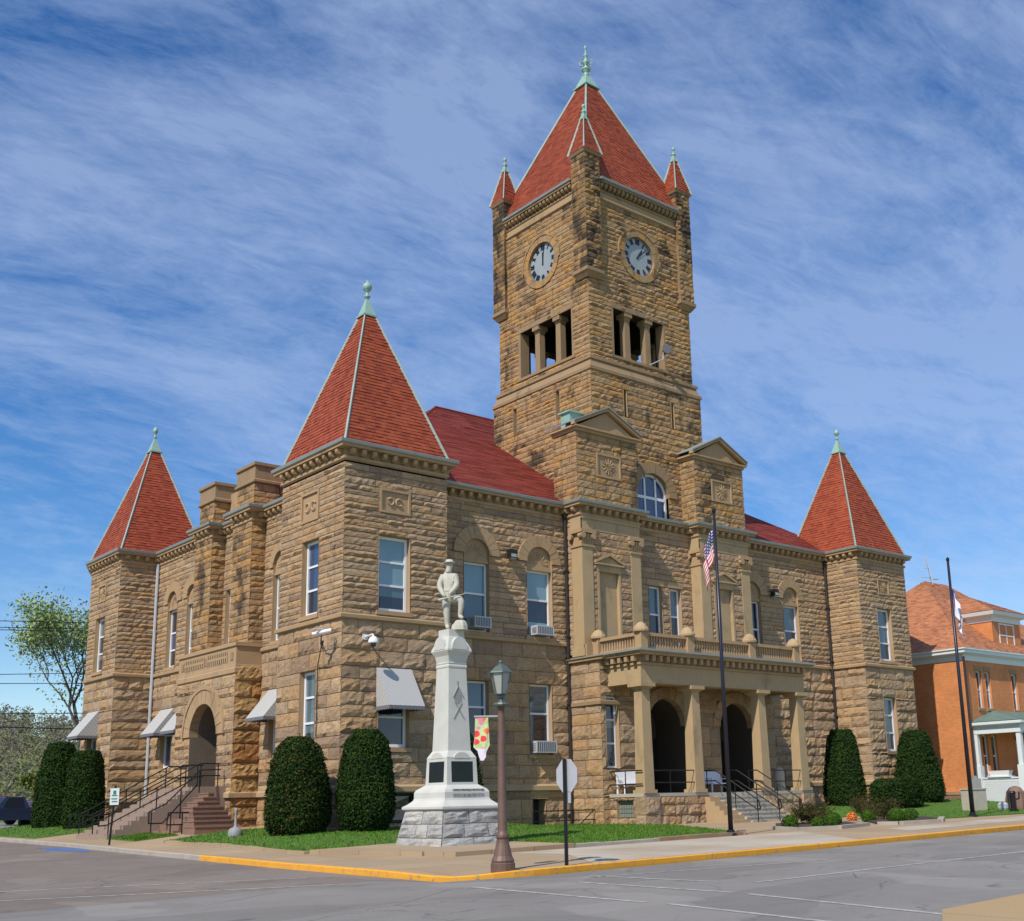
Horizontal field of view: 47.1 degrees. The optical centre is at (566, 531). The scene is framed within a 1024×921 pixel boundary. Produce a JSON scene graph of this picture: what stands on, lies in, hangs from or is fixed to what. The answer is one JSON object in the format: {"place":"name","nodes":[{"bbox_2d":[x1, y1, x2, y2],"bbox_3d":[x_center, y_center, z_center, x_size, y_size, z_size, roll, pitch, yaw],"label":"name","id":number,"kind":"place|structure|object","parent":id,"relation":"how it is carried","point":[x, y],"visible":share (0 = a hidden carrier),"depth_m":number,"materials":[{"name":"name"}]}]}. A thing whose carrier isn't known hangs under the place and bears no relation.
{"place":"outdoors","nodes":[
{"label":"outdoors","id":0,"kind":"place"},
{"bbox_2d":[0,822,33,828],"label":"car park","id":1,"kind":"structure","parent":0,"point":[2,825],"depth_m":73.76,"materials":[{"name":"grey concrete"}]},
{"bbox_2d":[0,797,39,825],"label":"pickup truck","id":2,"kind":"object","parent":1,"relation":"on","point":[15,808],"visible":0.38,"depth_m":64.59,"materials":[{"name":"blue paint"}]},
{"bbox_2d":[3,583,88,749],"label":"spring tree","id":3,"kind":"object","parent":1,"relation":"on","point":[41,639],"visible":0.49,"depth_m":76.39,"materials":[{"name":"green plant"}]},
{"bbox_2d":[0,733,77,800],"bbox_3d":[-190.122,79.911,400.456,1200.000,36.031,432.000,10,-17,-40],"label":"hill","id":4,"kind":"structure","parent":0,"point":[13,749],"depth_m":342.15,"materials":[{"name":"green plant"}]},
{"bbox_2d":[0,703,81,800],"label":"woodland","id":5,"kind":"object","parent":4,"relation":"on","point":[7,774],"visible":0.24,"depth_m":324.84,"materials":[{"name":"green plant"}]},
{"bbox_2d":[0,826,91,838],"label":"lawn","id":6,"kind":"structure","parent":0,"point":[30,834],"depth_m":53.80,"materials":[{"name":"green plant"}]},
{"bbox_2d":[29,739,76,827],"bbox_3d":[-25.503,12.625,58.900,2.507,4.472,2.480,10,-17,-40],"label":"clipped yew","id":7,"kind":"object","parent":6,"relation":"on","point":[52,776],"visible":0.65,"depth_m":58.07,"materials":[{"name":"green plant"}]},
{"bbox_2d":[60,747,106,828],"bbox_3d":[-22.846,12.178,55.677,2.080,3.842,2.051,10,-17,-40],"label":"clipped yew","id":8,"kind":"object","parent":6,"relation":"on","point":[85,780],"visible":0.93,"depth_m":55.10,"materials":[{"name":"green plant"}]},
{"bbox_2d":[0,820,322,913],"bbox_3d":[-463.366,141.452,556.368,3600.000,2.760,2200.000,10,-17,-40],"label":"ground","id":9,"kind":"structure","parent":0,"point":[104,904],"depth_m":27.70,"materials":[{"name":"grey asphalt"}]},
{"bbox_2d":[13,766,40,791],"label":"spring tree","id":10,"kind":"object","parent":9,"relation":"on","point":[29,780],"visible":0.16,"depth_m":93.56,"materials":[{"name":"green plant"}]},
{"bbox_2d":[0,838,200,859],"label":"kerb","id":11,"kind":"structure","parent":9,"relation":"on","point":[140,852],"depth_m":41.23,"materials":[{"name":"beige concrete"}]},
{"bbox_2d":[199,824,1023,883],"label":"painted kerb","id":12,"kind":"structure","parent":9,"relation":"on","point":[519,873],"depth_m":29.22,"materials":[{"name":"yellow paint"}]},
{"bbox_2d":[906,581,1023,801],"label":"brick house","id":13,"kind":"structure","parent":9,"relation":"on","point":[991,651],"depth_m":70.04,"materials":[{"name":"brick"}]},
{"bbox_2d":[976,671,981,707],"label":"window","id":14,"kind":"structure","parent":13,"relation":"in","point":[977,672],"depth_m":69.62,"materials":[{"name":"white paint"}]},
{"bbox_2d":[982,735,988,776],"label":"window","id":15,"kind":"structure","parent":13,"relation":"in","point":[983,736],"depth_m":68.76,"materials":[{"name":"white paint"}]},
{"bbox_2d":[985,672,990,708],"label":"window","id":16,"kind":"structure","parent":13,"relation":"in","point":[986,673],"depth_m":70.26,"materials":[{"name":"white paint"}]},
{"bbox_2d":[991,735,997,770],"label":"window","id":17,"kind":"structure","parent":13,"relation":"in","point":[992,736],"depth_m":69.42,"materials":[{"name":"grey glass"}]},
{"bbox_2d":[987,770,1014,776],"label":"planter","id":18,"kind":"object","parent":13,"relation":"on","point":[1005,773],"visible":1,"depth_m":66.33,"materials":[{"name":"white plastic"}]},
{"bbox_2d":[1011,675,1017,709],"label":"window","id":19,"kind":"structure","parent":13,"relation":"in","point":[1012,676],"depth_m":72.22,"materials":[{"name":"white paint"}]},
{"bbox_2d":[0,842,428,913],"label":"side street","id":20,"kind":"structure","parent":0,"point":[36,869],"depth_m":27.92,"materials":[{"name":"grey asphalt"}]},
{"bbox_2d":[41,848,89,851],"bbox_3d":[-18.681,11.814,43.561,1.050,0.073,6.000,10,-17,-40],"label":"road marking","id":21,"kind":"object","parent":20,"relation":"on","point":[67,849],"visible":1,"depth_m":43.38,"materials":[{"name":"blue paint"}]},
{"bbox_2d":[0,878,294,891],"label":"road marking","id":22,"kind":"object","parent":20,"relation":"on","point":[154,884],"visible":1,"depth_m":26.09,"materials":[{"name":"white paint"}]},
{"bbox_2d":[0,884,341,900],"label":"road marking","id":23,"kind":"object","parent":20,"relation":"on","point":[167,892],"visible":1,"depth_m":24.00,"materials":[{"name":"white paint"}]},
{"bbox_2d":[0,798,1023,850],"bbox_3d":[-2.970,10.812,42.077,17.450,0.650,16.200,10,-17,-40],"label":"lawn","id":24,"kind":"structure","parent":0,"point":[313,840],"depth_m":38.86,"materials":[{"name":"green plant"}]},
{"bbox_2d":[228,808,242,836],"bbox_3d":[-11.591,10.202,41.132,0.520,1.000,0.520,10,-17,-40],"label":"ash bin","id":25,"kind":"object","parent":24,"relation":"on","point":[235,830],"visible":0.91,"depth_m":40.92,"materials":[{"name":"grey plastic"}]},
{"bbox_2d":[263,731,334,835],"bbox_3d":[-9.230,8.722,40.447,2.544,3.588,2.502,10,-17,-40],"label":"clipped yew","id":26,"kind":"object","parent":24,"relation":"on","point":[298,785],"visible":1,"depth_m":39.70,"materials":[{"name":"green plant"}]},
{"bbox_2d":[334,725,395,831],"bbox_3d":[-6.996,8.637,40.942,2.226,3.778,2.246,10,-17,-40],"label":"clipped yew","id":27,"kind":"object","parent":24,"relation":"on","point":[366,767],"visible":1,"depth_m":40.28,"materials":[{"name":"green plant"}]},
{"bbox_2d":[309,841,575,856],"bbox_3d":[-3.737,9.288,34.247,5.700,0.329,5.700,10,-17,-40],"label":"monument pad","id":28,"kind":"object","parent":24,"relation":"on","point":[391,849],"visible":0.67,"depth_m":33.22,"materials":[{"name":"beige concrete"}]},
{"bbox_2d":[396,559,497,846],"bbox_3d":[-3.594,5.378,36.773,2.666,9.212,2.648,10,-17,-40],"label":"monument","id":29,"kind":"object","parent":28,"relation":"on","point":[452,803],"visible":0.98,"depth_m":35.97,"materials":[{"name":"white stone"}]},
{"bbox_2d":[470,732,484,785],"bbox_3d":[-4.209,9.420,45.569,2.099,4.042,2.068,10,-17,-40],"label":"clipped yew","id":30,"kind":"object","parent":24,"relation":"on","point":[473,750],"visible":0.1,"depth_m":45.47,"materials":[{"name":"green plant"}]},
{"bbox_2d":[0,830,1023,920],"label":"road","id":31,"kind":"structure","parent":0,"point":[937,887],"depth_m":21.40,"materials":[{"name":"grey asphalt"}]},
{"bbox_2d":[473,887,644,901],"bbox_3d":[-0.273,6.675,21.603,0.130,0.062,5.000,9,-17,-39],"label":"road marking","id":32,"kind":"object","parent":31,"relation":"on","point":[560,894],"visible":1,"depth_m":21.44,"materials":[{"name":"white paint"}]},
{"bbox_2d":[580,882,731,892],"bbox_3d":[1.622,6.814,22.495,0.130,0.050,4.101,10,-17,-41],"label":"road marking","id":33,"kind":"object","parent":31,"relation":"on","point":[657,887],"visible":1,"depth_m":22.30,"materials":[{"name":"white paint"}]},
{"bbox_2d":[670,903,826,920],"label":"road marking","id":34,"kind":"object","parent":31,"relation":"on","point":[748,912],"visible":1,"depth_m":17.85,"materials":[{"name":"white paint"}]},
{"bbox_2d":[750,894,941,913],"bbox_3d":[4.396,5.954,18.780,0.130,0.065,4.562,6,-15,-31],"label":"road marking","id":35,"kind":"object","parent":31,"relation":"on","point":[848,904],"visible":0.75,"depth_m":18.58,"materials":[{"name":"white paint"}]},
{"bbox_2d":[757,851,1023,881],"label":"road marking","id":36,"kind":"object","parent":31,"relation":"on","point":[884,867],"visible":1,"depth_m":25.60,"materials":[{"name":"white paint"}]},
{"bbox_2d":[0,814,1023,875],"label":"pavement","id":37,"kind":"structure","parent":0,"point":[455,866],"depth_m":34.90,"materials":[{"name":"beige concrete"}]},
{"bbox_2d":[108,785,119,844],"bbox_3d":[-16.678,10.505,43.195,0.316,2.254,0.125,2,-13,-16],"label":"parking sign","id":38,"kind":"object","parent":37,"relation":"on","point":[114,796],"visible":0.85,"depth_m":43.28,"materials":[{"name":"white metal"}]},
{"bbox_2d":[164,840,308,853],"bbox_3d":[-10.875,10.358,37.923,0.200,0.641,10.188,10,-17,-40],"label":"lawn edging","id":39,"kind":"object","parent":37,"relation":"on","point":[257,848],"visible":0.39,"depth_m":37.19,"materials":[{"name":"beige concrete"}]},
{"bbox_2d":[66,45,917,839],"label":"courthouse","id":40,"kind":"structure","parent":37,"relation":"on","point":[590,477],"depth_m":54.58,"materials":[{"name":"stone"}]},
{"bbox_2d":[97,618,104,671],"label":"window","id":41,"kind":"structure","parent":40,"relation":"in","point":[101,631],"depth_m":62.18,"materials":[{"name":"white paint"}]},
{"bbox_2d":[163,736,170,767],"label":"window","id":42,"kind":"structure","parent":40,"relation":"in","point":[167,744],"depth_m":58.76,"materials":[{"name":"glass"}]},
{"bbox_2d":[169,610,176,666],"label":"window","id":43,"kind":"structure","parent":40,"relation":"in","point":[174,613],"depth_m":60.04,"materials":[{"name":"white paint"}]},
{"bbox_2d":[276,575,279,639],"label":"window","id":44,"kind":"structure","parent":40,"relation":"in","point":[278,586],"depth_m":51.58,"materials":[{"name":"white paint"}]},
{"bbox_2d":[303,672,314,738],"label":"window","id":45,"kind":"structure","parent":40,"relation":"in","point":[309,684],"depth_m":44.28,"materials":[{"name":"grey glass"}]},
{"bbox_2d":[306,540,318,615],"bbox_3d":[-9.654,1.795,45.179,0.100,2.910,1.240,10,-17,-40],"label":"window","id":46,"kind":"structure","parent":40,"relation":"in","point":[312,548],"depth_m":45.37,"materials":[{"name":"glass"}]},
{"bbox_2d":[312,628,331,736],"bbox_3d":[-9.019,5.494,42.707,0.709,3.802,1.546,3,-14,-19],"label":"security camera","id":47,"kind":"object","parent":40,"relation":"attached to","point":[323,631],"visible":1,"depth_m":42.60,"materials":[{"name":"white plastic"}]},
{"bbox_2d":[362,633,378,646],"bbox_3d":[-7.157,3.991,42.988,0.400,0.530,0.750,10,-17,-40],"label":"dome camera","id":48,"kind":"object","parent":40,"relation":"attached to","point":[373,640],"visible":1,"depth_m":42.77,"materials":[{"name":"white plastic"}]},
{"bbox_2d":[378,708,405,747],"bbox_3d":[-6.555,6.567,43.672,1.310,2.890,0.100,10,-17,-40],"label":"window","id":49,"kind":"structure","parent":40,"relation":"in","point":[391,722],"depth_m":43.62,"materials":[{"name":"grey glass"}]},
{"bbox_2d":[378,536,406,612],"bbox_3d":[-6.693,1.649,44.789,1.360,2.880,0.100,10,-17,-40],"label":"window","id":50,"kind":"structure","parent":40,"relation":"in","point":[392,551],"depth_m":44.84,"materials":[{"name":"glass"}]},
{"bbox_2d":[386,794,412,821],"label":"window","id":51,"kind":"structure","parent":40,"relation":"in","point":[402,800],"depth_m":43.19,"materials":[{"name":"grey glass"}]},
{"bbox_2d":[464,562,485,631],"bbox_3d":[-3.949,2.792,49.858,1.290,2.960,0.100,10,-17,-40],"label":"window","id":52,"kind":"structure","parent":40,"relation":"in","point":[474,573],"depth_m":49.99,"materials":[{"name":"glass"}]},
{"bbox_2d":[467,681,485,737],"bbox_3d":[-3.827,7.508,48.778,1.110,2.560,0.100,10,-17,-40],"label":"window","id":53,"kind":"structure","parent":40,"relation":"in","point":[475,689],"depth_m":48.94,"materials":[{"name":"glass"}]},
{"bbox_2d":[466,616,491,629],"bbox_3d":[-3.670,3.837,49.389,0.876,0.460,0.628,10,-17,-40],"label":"air conditioner","id":54,"kind":"object","parent":40,"relation":"attached to","point":[479,622],"visible":1,"depth_m":49.16,"materials":[{"name":"beige metal"}]},
{"bbox_2d":[507,548,516,559],"bbox_3d":[-2.373,0.960,51.118,0.380,0.500,0.355,10,-17,-40],"label":"wall lamp","id":55,"kind":"object","parent":40,"relation":"attached to","point":[511,554],"visible":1,"depth_m":50.97,"materials":[{"name":"black glass"}]},
{"bbox_2d":[533,799,538,824],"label":"basement window","id":56,"kind":"structure","parent":40,"relation":"in","point":[535,802],"depth_m":50.20,"materials":[{"name":"black glass"}]},
{"bbox_2d":[527,570,549,637],"bbox_3d":[-1.323,3.237,52.066,1.410,2.960,0.100,10,-17,-40],"label":"window","id":57,"kind":"structure","parent":40,"relation":"in","point":[537,582],"depth_m":52.20,"materials":[{"name":"glass"}]},
{"bbox_2d":[529,684,549,754],"bbox_3d":[-1.241,8.155,50.899,1.210,2.990,0.100,10,-17,-40],"label":"window","id":58,"kind":"structure","parent":40,"relation":"in","point":[539,699],"depth_m":51.03,"materials":[{"name":"grey glass"}]},
{"bbox_2d":[529,625,553,636],"bbox_3d":[-1.085,4.370,51.551,0.956,0.410,0.608,10,-17,-40],"label":"air conditioner","id":59,"kind":"object","parent":40,"relation":"attached to","point":[541,630],"visible":1,"depth_m":51.32,"materials":[{"name":"beige metal"}]},
{"bbox_2d":[530,741,556,752],"bbox_3d":[-1.000,9.263,50.407,1.146,0.500,0.588,10,-17,-40],"label":"air conditioner","id":60,"kind":"object","parent":40,"relation":"attached to","point":[543,746],"visible":1,"depth_m":50.11,"materials":[{"name":"beige metal"}]},
{"bbox_2d":[605,696,616,767],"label":"window","id":61,"kind":"structure","parent":40,"relation":"in","point":[610,709],"depth_m":50.74,"materials":[{"name":"grey glass"}]},
{"bbox_2d":[615,771,635,793],"bbox_3d":[2.765,10.689,49.978,1.310,0.950,0.630,10,-17,-40],"label":"porch bench","id":62,"kind":"object","parent":40,"relation":"on","point":[630,777],"visible":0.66,"depth_m":50.04,"materials":[{"name":"white paint"}]},
{"bbox_2d":[620,801,633,816],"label":"glass block window","id":63,"kind":"structure","parent":40,"relation":"in","point":[624,808],"depth_m":49.08,"materials":[{"name":"white glass"}]},
{"bbox_2d":[637,474,666,518],"bbox_3d":[4.137,-1.657,58.037,2.200,2.400,0.105,10,-17,-40],"label":"window","id":64,"kind":"structure","parent":40,"relation":"in","point":[651,497],"depth_m":58.17,"materials":[{"name":"glass"}]},
{"bbox_2d":[649,586,660,643],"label":"window","id":65,"kind":"structure","parent":40,"relation":"in","point":[653,591],"depth_m":56.25,"materials":[{"name":"glass"}]},
{"bbox_2d":[652,739,657,789],"bbox_3d":[3.385,10.754,53.686,2.200,2.500,0.150,10,-17,-40],"label":"door","id":66,"kind":"structure","parent":40,"relation":"in","point":[653,740],"depth_m":54.35,"materials":[{"name":"black glass"}]},
{"bbox_2d":[670,589,679,645],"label":"window","id":67,"kind":"structure","parent":40,"relation":"in","point":[675,629],"depth_m":57.12,"materials":[{"name":"glass"}]},
{"bbox_2d":[704,772,725,791],"bbox_3d":[6.834,11.428,53.522,1.200,0.950,0.630,10,-17,-40],"label":"porch bench","id":68,"kind":"object","parent":40,"relation":"on","point":[714,776],"visible":0.63,"depth_m":53.75,"materials":[{"name":"white paint"}]},
{"bbox_2d":[751,601,759,643],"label":"window","id":69,"kind":"structure","parent":40,"relation":"in","point":[754,604],"depth_m":61.65,"materials":[{"name":"glass"}]},
{"bbox_2d":[773,767,784,790],"bbox_3d":[10.073,11.689,55.414,0.520,1.100,0.507,10,-17,-40],"label":"litter bin","id":70,"kind":"object","parent":40,"relation":"on","point":[779,775],"visible":0.78,"depth_m":55.22,"materials":[{"name":"grey metal"}]},
{"bbox_2d":[783,606,796,654],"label":"window","id":71,"kind":"structure","parent":40,"relation":"in","point":[789,612],"depth_m":63.52,"materials":[{"name":"glass"}]},
{"bbox_2d":[877,609,890,660],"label":"window","id":72,"kind":"structure","parent":40,"relation":"in","point":[884,638],"depth_m":65.31,"materials":[{"name":"glass"}]},
{"bbox_2d":[883,698,896,750],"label":"window","id":73,"kind":"structure","parent":40,"relation":"in","point":[888,705],"depth_m":64.09,"materials":[{"name":"glass"}]},
{"bbox_2d":[474,660,514,871],"bbox_3d":[-1.589,5.273,26.597,0.864,4.700,0.547,-6,-14,20],"label":"street lamp","id":74,"kind":"object","parent":37,"relation":"on","point":[502,860],"visible":1,"depth_m":26.41,"materials":[{"name":"brown metal"}]},
{"bbox_2d":[473,717,489,760],"bbox_3d":[-1.924,4.702,26.648,0.370,0.988,0.057,0,-13,-4],"label":"banner","id":75,"kind":"object","parent":74,"relation":"hanging from","point":[481,742],"visible":1,"depth_m":26.66,"materials":[{"name":"fabric"}]},
{"bbox_2d":[556,759,577,865],"bbox_3d":[-0.002,6.497,27.181,0.125,2.420,0.758,10,-17,-40],"label":"stop sign","id":76,"kind":"object","parent":37,"relation":"on","point":[566,776],"visible":0.88,"depth_m":27.25,"materials":[{"name":"silver metal"}]},
{"bbox_2d":[576,838,659,847],"bbox_3d":[1.495,9.496,35.150,3.438,0.464,0.300,10,-17,-40],"label":"lawn edging","id":77,"kind":"object","parent":37,"relation":"on","point":[589,844],"visible":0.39,"depth_m":35.06,"materials":[{"name":"beige concrete"}]},
{"bbox_2d":[653,830,745,840],"bbox_3d":[4.596,9.971,37.852,0.798,0.517,4.831,-13,-17,40],"label":"lawn edging","id":78,"kind":"object","parent":37,"relation":"on","point":[704,835],"visible":0.39,"depth_m":37.40,"materials":[{"name":"beige concrete"}]},
{"bbox_2d":[712,508,736,835],"bbox_3d":[5.288,4.580,39.739,0.400,11.110,0.400,10,-17,-40],"label":"flagpole","id":79,"kind":"object","parent":37,"relation":"on","point":[728,785],"visible":0.92,"depth_m":39.45,"materials":[{"name":"black metal"}]},
{"bbox_2d":[703,530,713,593],"bbox_3d":[4.925,1.079,40.498,0.414,2.412,0.244,-5,-14,16],"label":"national flag","id":80,"kind":"object","parent":79,"relation":"hanging from","point":[708,555],"visible":1,"depth_m":40.61,"materials":[{"name":"fabric"}]},
{"bbox_2d":[776,821,854,827],"bbox_3d":[9.277,10.854,43.186,3.350,0.196,5.238,-2,-13,3],"label":"planting bed","id":81,"kind":"object","parent":37,"relation":"on","point":[804,824],"visible":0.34,"depth_m":43.74,"materials":[{"name":"brown soil"}]},
{"bbox_2d":[781,814,798,826],"bbox_3d":[8.147,10.542,42.583,0.666,0.559,0.683,10,-17,-40],"label":"boxwood","id":82,"kind":"object","parent":81,"relation":"on","point":[792,820],"visible":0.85,"depth_m":42.44,"materials":[{"name":"green plant"}]},
{"bbox_2d":[787,797,840,822],"bbox_3d":[9.445,10.742,45.065,1.886,1.071,2.056,10,-17,-40],"label":"barberry bush","id":83,"kind":"object","parent":81,"relation":"on","point":[806,815],"visible":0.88,"depth_m":44.83,"materials":[{"name":"brown plant"}]},
{"bbox_2d":[811,817,824,825],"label":"boxwood","id":84,"kind":"object","parent":81,"relation":"on","point":[817,821],"visible":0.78,"depth_m":42.38,"materials":[{"name":"green plant"}]},
{"bbox_2d":[824,812,841,824],"bbox_3d":[9.767,10.602,43.064,0.676,0.579,0.674,10,-17,-40],"label":"boxwood","id":85,"kind":"object","parent":81,"relation":"on","point":[832,818],"visible":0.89,"depth_m":42.92,"materials":[{"name":"green plant"}]},
{"bbox_2d":[770,823,869,830],"bbox_3d":[9.418,10.652,41.661,3.841,0.498,1.822,2,-13,-13],"label":"lawn edging","id":86,"kind":"object","parent":37,"relation":"on","point":[847,826],"visible":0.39,"depth_m":40.91,"materials":[{"name":"beige concrete"}]},
{"bbox_2d":[846,789,882,814],"bbox_3d":[12.623,11.465,49.548,1.537,1.332,1.607,1,-13,-9],"label":"barberry bush","id":87,"kind":"object","parent":37,"relation":"on","point":[858,808],"visible":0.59,"depth_m":49.52,"materials":[{"name":"brown plant"}]},
{"bbox_2d":[868,816,937,823],"bbox_3d":[13.338,11.382,46.175,2.906,0.205,5.911,-3,-13,5],"label":"planting bed","id":88,"kind":"object","parent":37,"relation":"on","point":[885,819],"visible":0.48,"depth_m":45.97,"materials":[{"name":"brown soil"}]},
{"bbox_2d":[860,809,876,821],"bbox_3d":[12.003,11.271,46.461,0.674,0.565,0.674,10,-17,-40],"label":"boxwood","id":89,"kind":"object","parent":88,"relation":"on","point":[867,815],"visible":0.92,"depth_m":46.33,"materials":[{"name":"green plant"}]},
{"bbox_2d":[861,796,903,818],"bbox_3d":[12.971,11.286,47.796,1.779,0.990,1.695,1,-13,-12],"label":"barberry bush","id":90,"kind":"object","parent":88,"relation":"on","point":[883,811],"visible":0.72,"depth_m":47.58,"materials":[{"name":"brown plant"}]},
{"bbox_2d":[886,808,904,820],"bbox_3d":[12.736,10.975,45.331,0.765,0.623,0.742,10,-17,-40],"label":"boxwood","id":91,"kind":"object","parent":88,"relation":"on","point":[894,815],"visible":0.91,"depth_m":45.14,"materials":[{"name":"green plant"}]},
{"bbox_2d":[877,816,944,824],"bbox_3d":[13.636,11.164,44.628,4.707,0.521,1.511,10,-17,-40],"label":"lawn edging","id":92,"kind":"object","parent":37,"relation":"on","point":[940,819],"visible":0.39,"depth_m":43.50,"materials":[{"name":"beige concrete"}]},
{"bbox_2d":[0,0,1023,741],"label":"sky","id":93,"kind":"structure","parent":0,"point":[199,199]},
{"bbox_2d":[513,831,857,862],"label":"pale pavement","id":94,"kind":"structure","parent":0,"point":[608,853],"depth_m":32.99,"materials":[{"name":"concrete"}]},
{"bbox_2d":[802,799,1023,818],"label":"lawn","id":95,"kind":"structure","parent":0,"point":[929,809],"depth_m":54.75,"materials":[{"name":"green plant"}]},
{"bbox_2d":[822,726,867,805],"bbox_3d":[13.739,11.627,58.112,2.220,4.042,2.286,10,-17,-40],"label":"clipped yew","id":96,"kind":"object","parent":95,"relation":"on","point":[844,779],"visible":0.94,"depth_m":57.49,"materials":[{"name":"green plant"}]},
{"bbox_2d":[867,776,927,807],"bbox_3d":[16.243,12.802,57.428,4.532,1.579,1.717,10,-17,-40],"label":"hedge","id":97,"kind":"object","parent":95,"relation":"on","point":[886,788],"visible":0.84,"depth_m":56.64,"materials":[{"name":"green plant"}]},
{"bbox_2d":[893,727,945,802],"bbox_3d":[18.573,12.349,62.024,2.776,4.018,2.816,10,-17,-40],"label":"clipped yew","id":98,"kind":"object","parent":95,"relation":"on","point":[914,758],"visible":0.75,"depth_m":61.39,"materials":[{"name":"green plant"}]},
{"bbox_2d":[946,557,977,816],"bbox_3d":[16.747,6.476,49.859,0.400,11.010,0.400,10,-17,-40],"label":"flagpole","id":99,"kind":"object","parent":95,"relation":"on","point":[970,788],"visible":0.96,"depth_m":49.57,"materials":[{"name":"black metal"}]},
{"bbox_2d":[952,590,962,639],"bbox_3d":[16.913,3.635,50.506,0.268,2.372,0.281,10,-17,-40],"label":"state flag","id":100,"kind":"object","parent":99,"relation":"hanging from","point":[957,608],"visible":1,"depth_m":50.52,"materials":[{"name":"white fabric"}]},
{"bbox_2d":[959,788,987,810],"bbox_3d":[19.166,12.575,55.076,1.220,1.020,0.520,5,-14,-26],"label":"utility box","id":101,"kind":"object","parent":95,"relation":"on","point":[980,798],"visible":0.86,"depth_m":54.90,"materials":[{"name":"beige metal"}]},
{"bbox_2d":[972,776,981,787],"bbox_3d":[20.036,12.737,57.298,0.602,1.580,0.078,1,-13,-9],"label":"history sign","id":102,"kind":"object","parent":95,"relation":"on","point":[976,782],"visible":0.56,"depth_m":57.38,"materials":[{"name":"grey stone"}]},
{"bbox_2d":[1009,791,1019,810],"bbox_3d":[20.210,12.139,52.850,0.633,0.900,0.380,10,-17,-40],"label":"water hydrant","id":103,"kind":"object","parent":95,"relation":"on","point":[1013,798],"visible":0.98,"depth_m":52.70,"materials":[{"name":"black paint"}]},
{"bbox_2d":[1005,786,1023,808],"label":"boulder","id":104,"kind":"object","parent":95,"relation":"on","point":[1020,801],"visible":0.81,"depth_m":55.52,"materials":[{"name":"stone"}]},
{"bbox_2d":[886,816,1023,830],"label":"pale pavement","id":105,"kind":"structure","parent":0,"point":[965,823],"depth_m":42.47,"materials":[{"name":"concrete"}]},
{"bbox_2d":[942,893,1023,920],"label":"pavement","id":106,"kind":"structure","parent":0,"point":[1009,908],"depth_m":16.88,"materials":[{"name":"beige concrete"}]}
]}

